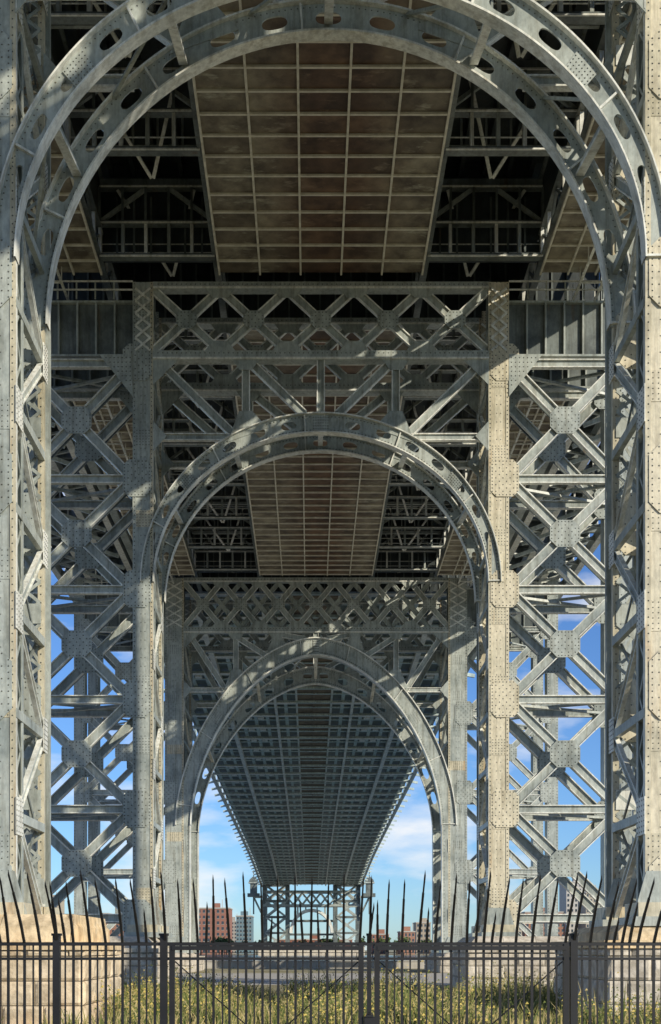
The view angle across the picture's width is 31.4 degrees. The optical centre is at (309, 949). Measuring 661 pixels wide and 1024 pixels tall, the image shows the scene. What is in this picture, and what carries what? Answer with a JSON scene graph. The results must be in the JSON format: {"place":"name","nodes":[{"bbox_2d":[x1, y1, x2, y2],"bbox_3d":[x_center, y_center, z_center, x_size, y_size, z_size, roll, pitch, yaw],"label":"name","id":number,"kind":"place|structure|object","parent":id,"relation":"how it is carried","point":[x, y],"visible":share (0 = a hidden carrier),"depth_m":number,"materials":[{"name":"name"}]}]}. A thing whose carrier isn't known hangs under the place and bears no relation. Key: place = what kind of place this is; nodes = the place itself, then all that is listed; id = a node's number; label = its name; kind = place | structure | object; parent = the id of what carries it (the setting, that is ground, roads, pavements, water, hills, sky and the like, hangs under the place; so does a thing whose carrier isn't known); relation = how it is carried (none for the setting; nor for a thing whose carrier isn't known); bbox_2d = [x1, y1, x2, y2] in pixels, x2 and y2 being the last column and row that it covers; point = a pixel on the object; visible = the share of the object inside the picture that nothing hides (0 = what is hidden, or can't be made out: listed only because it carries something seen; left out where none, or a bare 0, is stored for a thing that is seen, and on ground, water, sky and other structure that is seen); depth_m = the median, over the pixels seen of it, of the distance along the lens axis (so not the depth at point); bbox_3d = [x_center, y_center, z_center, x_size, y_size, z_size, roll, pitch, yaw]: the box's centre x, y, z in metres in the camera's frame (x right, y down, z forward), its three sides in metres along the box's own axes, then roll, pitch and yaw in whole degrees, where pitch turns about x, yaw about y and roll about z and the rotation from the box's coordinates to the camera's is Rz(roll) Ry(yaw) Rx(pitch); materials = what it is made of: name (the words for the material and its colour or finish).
{"place":"outdoors","nodes":[
{"label":"outdoors","id":0,"kind":"place"},
{"bbox_2d":[53,892,64,913],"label":"tan apartment building","id":1,"kind":"structure","parent":0,"point":[62,904],"depth_m":704.16,"materials":[{"name":"beige concrete"}]},
{"bbox_2d":[111,924,123,935],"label":"brick apartment building","id":2,"kind":"structure","parent":0,"point":[116,926],"depth_m":650.00,"materials":[{"name":"red brick"}]},
{"bbox_2d":[199,899,232,954],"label":"brick apartment building","id":3,"kind":"structure","parent":0,"point":[220,923],"depth_m":600.00,"materials":[{"name":"red brick"}]},
{"bbox_2d":[199,910,228,951],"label":"brick apartment building windows","id":4,"kind":"structure","parent":3,"relation":"in","point":[199,910],"depth_m":600.00,"materials":[{"name":"grey glass"}]},
{"bbox_2d":[232,917,235,953],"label":"stone office building","id":5,"kind":"structure","parent":0,"point":[233,929],"depth_m":700.00,"materials":[{"name":"beige stone"}]},
{"bbox_2d":[236,911,253,953],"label":"apartment building","id":6,"kind":"structure","parent":0,"point":[240,936],"depth_m":640.00,"materials":[{"name":"grey concrete"}]},
{"bbox_2d":[237,917,250,951],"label":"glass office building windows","id":7,"kind":"structure","parent":6,"relation":"in","point":[237,917],"depth_m":639.95,"materials":[{"name":"glass"}]},
{"bbox_2d":[247,870,375,954],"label":"bridge tower","id":8,"kind":"structure","parent":0,"point":[335,932],"depth_m":511.70,"materials":[{"name":"grey metal"}]},
{"bbox_2d":[175,973,449,984],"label":"path","id":9,"kind":"structure","parent":0,"point":[274,978],"depth_m":101.70,"materials":[{"name":"concrete"}]},
{"bbox_2d":[199,955,428,955],"bbox_3d":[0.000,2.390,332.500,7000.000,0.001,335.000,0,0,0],"label":"river","id":10,"kind":"structure","parent":0,"point":[312,955],"depth_m":495.93,"materials":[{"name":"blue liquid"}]},
{"bbox_2d":[200,952,430,968],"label":"esplanade wall","id":11,"kind":"structure","parent":0,"point":[218,964],"depth_m":150.00,"materials":[{"name":"concrete"}]},
{"bbox_2d":[74,577,557,952],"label":"bridge tower","id":12,"kind":"structure","parent":0,"point":[451,650],"depth_m":126.00,"materials":[{"name":"grey metal"}]},
{"bbox_2d":[127,529,476,886],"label":"bridge main span","id":13,"kind":"object","parent":12,"relation":"on","point":[312,780],"visible":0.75,"depth_m":246.25,"materials":[{"name":"grey metal"}]},
{"bbox_2d":[279,930,352,941],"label":"brick warehouse","id":14,"kind":"structure","parent":0,"point":[314,938],"depth_m":560.00,"materials":[{"name":"red brick"}]},
{"bbox_2d":[51,443,599,949],"label":"sky","id":15,"kind":"structure","parent":0,"point":[406,854],"materials":[{"name":"blue"}]},
{"bbox_2d":[24,280,631,937],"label":"bridge tower","id":16,"kind":"structure","parent":0,"point":[544,354],"depth_m":70.10,"materials":[{"name":"grey metal"}]},
{"bbox_2d":[24,0,631,601],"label":"bridge deck","id":17,"kind":"structure","parent":16,"relation":"on","point":[328,162],"depth_m":68.42,"materials":[{"name":"grey metal"}]},
{"bbox_2d":[0,0,660,926],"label":"bridge tower","id":18,"kind":"structure","parent":0,"point":[574,64],"depth_m":39.47,"materials":[{"name":"grey metal"}]},
{"bbox_2d":[2,960,659,1023],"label":"grass","id":19,"kind":"structure","parent":0,"point":[331,1005],"depth_m":34.87,"materials":[{"name":"plant"}]},
{"bbox_2d":[187,950,554,1023],"bbox_3d":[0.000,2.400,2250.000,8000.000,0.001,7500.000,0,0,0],"label":"ground","id":20,"kind":"structure","parent":0,"point":[298,971],"depth_m":130.14,"materials":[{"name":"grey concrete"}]},
{"bbox_2d":[0,870,57,1023],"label":"iron fence","id":21,"kind":"object","parent":20,"relation":"on","point":[24,944],"visible":1,"depth_m":9.99,"materials":[{"name":"black metal"}]},
{"bbox_2d":[51,933,61,1023],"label":"fence post","id":22,"kind":"object","parent":20,"relation":"on","point":[56,984],"visible":0.95,"depth_m":9.97,"materials":[{"name":"black metal"}]},
{"bbox_2d":[0,914,120,1023],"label":"stone pier","id":23,"kind":"structure","parent":20,"relation":"on","point":[46,927],"depth_m":35.70,"materials":[{"name":"stone"}]},
{"bbox_2d":[45,869,159,1023],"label":"iron fence","id":24,"kind":"object","parent":20,"relation":"on","point":[105,944],"visible":1,"depth_m":9.98,"materials":[{"name":"black metal"}]},
{"bbox_2d":[110,936,168,990],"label":"stone pier","id":25,"kind":"structure","parent":20,"relation":"on","point":[134,963],"depth_m":68.58,"materials":[{"name":"stone"}]},
{"bbox_2d":[159,933,168,1023],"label":"fence post","id":26,"kind":"object","parent":20,"relation":"on","point":[163,983],"visible":0.95,"depth_m":9.97,"materials":[{"name":"black metal"}]},
{"bbox_2d":[175,953,204,972],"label":"stone pier","id":27,"kind":"structure","parent":20,"relation":"on","point":[193,964],"depth_m":123.36,"materials":[{"name":"stone"}]},
{"bbox_2d":[160,872,374,1023],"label":"iron gate","id":28,"kind":"structure","parent":20,"relation":"on","point":[262,945],"depth_m":9.98,"materials":[{"name":"black metal"}]},
{"bbox_2d":[366,933,371,1014],"bbox_3d":[0.503,1.130,10.000,0.056,2.540,0.056,0,0,0],"label":"fence post","id":29,"kind":"object","parent":20,"relation":"on","point":[368,979],"visible":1,"depth_m":9.98,"materials":[{"name":"black metal"}]},
{"bbox_2d":[364,1012,374,1023],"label":"padlock","id":30,"kind":"object","parent":29,"relation":"attached to","point":[369,1019],"visible":1,"depth_m":9.95,"materials":[{"name":"black metal"}]},
{"bbox_2d":[201,935,544,954],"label":"distant trees","id":31,"kind":"object","parent":20,"relation":"on","point":[223,939],"visible":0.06,"depth_m":542.37,"materials":[{"name":"green plant"}]},
{"bbox_2d":[424,952,449,972],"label":"stone pier","id":32,"kind":"structure","parent":20,"relation":"on","point":[446,966],"depth_m":123.44,"materials":[{"name":"stone"}]},
{"bbox_2d":[369,871,577,1023],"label":"iron gate","id":33,"kind":"structure","parent":20,"relation":"on","point":[483,945],"depth_m":9.98,"materials":[{"name":"black metal"}]},
{"bbox_2d":[449,936,567,988],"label":"stone pier","id":34,"kind":"structure","parent":20,"relation":"on","point":[471,965],"depth_m":68.57,"materials":[{"name":"stone"}]},
{"bbox_2d":[568,933,578,1023],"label":"fence post","id":35,"kind":"object","parent":20,"relation":"on","point":[573,985],"visible":0.95,"depth_m":9.97,"materials":[{"name":"black metal"}]},
{"bbox_2d":[553,925,660,1019],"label":"stone pier","id":36,"kind":"structure","parent":20,"relation":"on","point":[599,934],"depth_m":36.55,"materials":[{"name":"stone"}]},
{"bbox_2d":[573,872,660,1023],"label":"iron fence","id":37,"kind":"object","parent":20,"relation":"on","point":[621,944],"visible":1,"depth_m":9.99,"materials":[{"name":"black metal"}]},
{"bbox_2d":[371,929,389,953],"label":"brick apartment building","id":38,"kind":"structure","parent":0,"point":[381,933],"depth_m":620.00,"materials":[{"name":"red brick"}]},
{"bbox_2d":[397,923,415,954],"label":"brick apartment building","id":39,"kind":"structure","parent":0,"point":[409,933],"depth_m":600.00,"materials":[{"name":"red brick"}]},
{"bbox_2d":[405,933,413,951],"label":"brick apartment building windows","id":40,"kind":"structure","parent":39,"relation":"in","point":[405,933],"depth_m":600.00,"materials":[{"name":"grey glass"}]},
{"bbox_2d":[413,918,430,953],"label":"tan apartment building","id":41,"kind":"structure","parent":0,"point":[423,927],"depth_m":680.00,"materials":[{"name":"beige concrete"}]},
{"bbox_2d":[417,924,429,951],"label":"tan apartment building windows","id":42,"kind":"structure","parent":41,"relation":"in","point":[417,924],"depth_m":679.89,"materials":[{"name":"grey glass"}]},
{"bbox_2d":[520,908,565,935],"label":"brick apartment building","id":43,"kind":"structure","parent":0,"point":[561,929],"depth_m":670.00,"materials":[{"name":"red brick"}]},
{"bbox_2d":[526,924,563,935],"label":"brick apartment building windows","id":44,"kind":"structure","parent":43,"relation":"in","point":[527,925],"depth_m":670.00,"materials":[{"name":"grey glass"}]},
{"bbox_2d":[559,879,584,932],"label":"white apartment building","id":45,"kind":"structure","parent":0,"point":[565,896],"depth_m":700.00,"materials":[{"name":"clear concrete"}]},
{"bbox_2d":[567,885,584,931],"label":"white apartment building windows","id":46,"kind":"structure","parent":45,"relation":"in","point":[579,885],"depth_m":699.93,"materials":[{"name":"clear glass"}]},
{"bbox_2d":[578,885,598,928],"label":"tan apartment building","id":47,"kind":"structure","parent":0,"point":[584,910],"depth_m":661.10,"materials":[{"name":"beige concrete"}]}
]}

